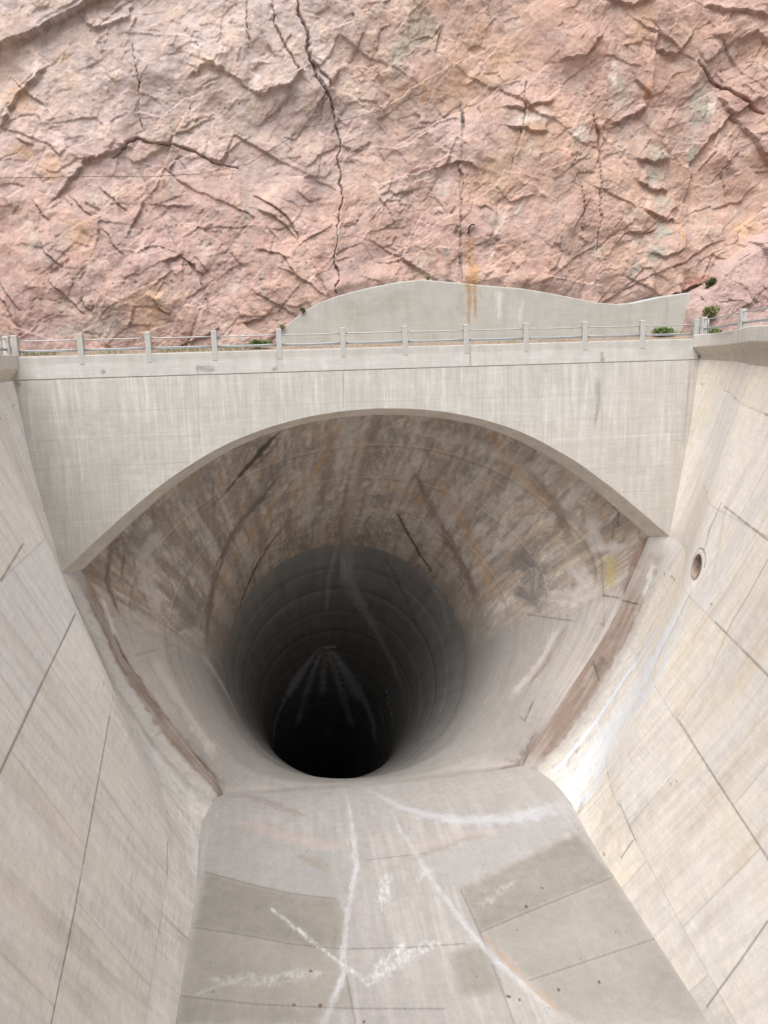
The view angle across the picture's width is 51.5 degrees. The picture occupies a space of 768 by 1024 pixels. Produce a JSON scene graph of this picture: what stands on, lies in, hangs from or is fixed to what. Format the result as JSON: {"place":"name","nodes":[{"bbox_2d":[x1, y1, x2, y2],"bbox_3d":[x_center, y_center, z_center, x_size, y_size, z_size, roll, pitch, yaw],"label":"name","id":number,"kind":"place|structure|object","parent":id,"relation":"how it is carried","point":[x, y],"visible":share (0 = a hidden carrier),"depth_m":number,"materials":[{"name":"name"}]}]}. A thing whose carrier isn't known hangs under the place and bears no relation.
{"place":"outdoors","nodes":[
{"label":"outdoors","id":0,"kind":"place"},
{"bbox_2d":[0,330,691,356],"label":"dirt verge","id":1,"kind":"structure","parent":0,"point":[605,338],"depth_m":46.02,"materials":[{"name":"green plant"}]},
{"bbox_2d":[248,338,271,348],"bbox_3d":[-6.967,-9.457,44.914,1.349,0.644,0.644,-3,12,-7],"label":"weed","id":2,"kind":"object","parent":1,"relation":"on","point":[255,341],"visible":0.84,"depth_m":44.80,"materials":[{"name":"green plant"}]},
{"bbox_2d":[282,280,690,345],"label":"retaining wall","id":3,"kind":"structure","parent":1,"relation":"on","point":[422,305],"depth_m":46.90,"materials":[{"name":"concrete"}]},
{"bbox_2d":[650,326,675,336],"bbox_3d":[16.753,-10.822,47.726,1.653,0.658,0.898,-3,12,-7],"label":"weed","id":4,"kind":"object","parent":1,"relation":"on","point":[664,330],"visible":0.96,"depth_m":47.52,"materials":[{"name":"green plant"}]},
{"bbox_2d":[691,327,721,333],"bbox_3d":[19.091,-10.677,47.046,1.885,0.612,0.902,-3,12,-7],"label":"shrub","id":5,"kind":"object","parent":1,"relation":"on","point":[716,330],"visible":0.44,"depth_m":46.92,"materials":[{"name":"green plant"}]},
{"bbox_2d":[82,415,647,793],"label":"spillway tunnel","id":6,"kind":"structure","parent":0,"point":[355,602],"depth_m":46.52,"materials":[{"name":"concrete"}]},
{"bbox_2d":[0,0,767,352],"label":"cliff","id":7,"kind":"structure","parent":0,"point":[604,150],"depth_m":46.19,"materials":[{"name":"pink stone"}]},
{"bbox_2d":[176,766,709,1023],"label":"spillway floor","id":8,"kind":"structure","parent":0,"point":[496,897],"depth_m":32.62,"materials":[{"name":"concrete"}]},
{"bbox_2d":[682,229,767,332],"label":"rock outcrop","id":9,"kind":"object","parent":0,"point":[741,275],"visible":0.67,"depth_m":48.27,"materials":[{"name":"pink stone"}]},
{"bbox_2d":[703,276,716,288],"bbox_3d":[19.808,-13.908,48.421,0.798,0.893,0.699,-3,12,-7],"label":"shrub","id":10,"kind":"object","parent":9,"relation":"on","point":[710,281],"visible":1,"depth_m":48.33,"materials":[{"name":"green plant"}]},
{"bbox_2d":[701,304,720,317],"bbox_3d":[19.435,-11.922,47.563,1.135,0.938,0.945,-11,15,-38],"label":"shrub","id":11,"kind":"object","parent":9,"relation":"on","point":[710,311],"visible":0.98,"depth_m":47.40,"materials":[{"name":"green plant"}]},
{"label":"ground","id":12,"kind":"structure","parent":0,"visible":0},
{"bbox_2d":[0,355,221,1023],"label":"spillway wall","id":13,"kind":"structure","parent":12,"relation":"on","point":[110,792],"depth_m":25.86,"materials":[{"name":"concrete"}]},
{"bbox_2d":[0,336,11,354],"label":"railing","id":14,"kind":"object","parent":13,"relation":"on","point":[6,348],"visible":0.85,"depth_m":35.86,"materials":[{"name":"concrete"}]},
{"bbox_2d":[13,339,699,572],"bbox_3d":[-0.370,-2.233,40.483,34.600,12.012,1.000,-3,12,-7],"label":"headwall","id":15,"kind":"object","parent":12,"relation":"on","point":[117,444],"visible":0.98,"depth_m":38.97,"materials":[{"name":"concrete"}]},
{"bbox_2d":[11,319,699,365],"bbox_3d":[-0.479,-8.296,38.792,33.505,1.420,0.260,-3,12,-7],"label":"railing","id":16,"kind":"object","parent":15,"relation":"on","point":[215,346],"visible":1,"depth_m":38.55,"materials":[{"name":"concrete"}]},
{"bbox_2d":[524,325,767,1023],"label":"spillway wall","id":17,"kind":"structure","parent":12,"relation":"on","point":[648,755],"depth_m":31.80,"materials":[{"name":"concrete"}]},
{"bbox_2d":[700,307,767,333],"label":"railing","id":18,"kind":"object","parent":17,"relation":"on","point":[742,322],"visible":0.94,"depth_m":34.68,"materials":[{"name":"concrete"}]}
]}

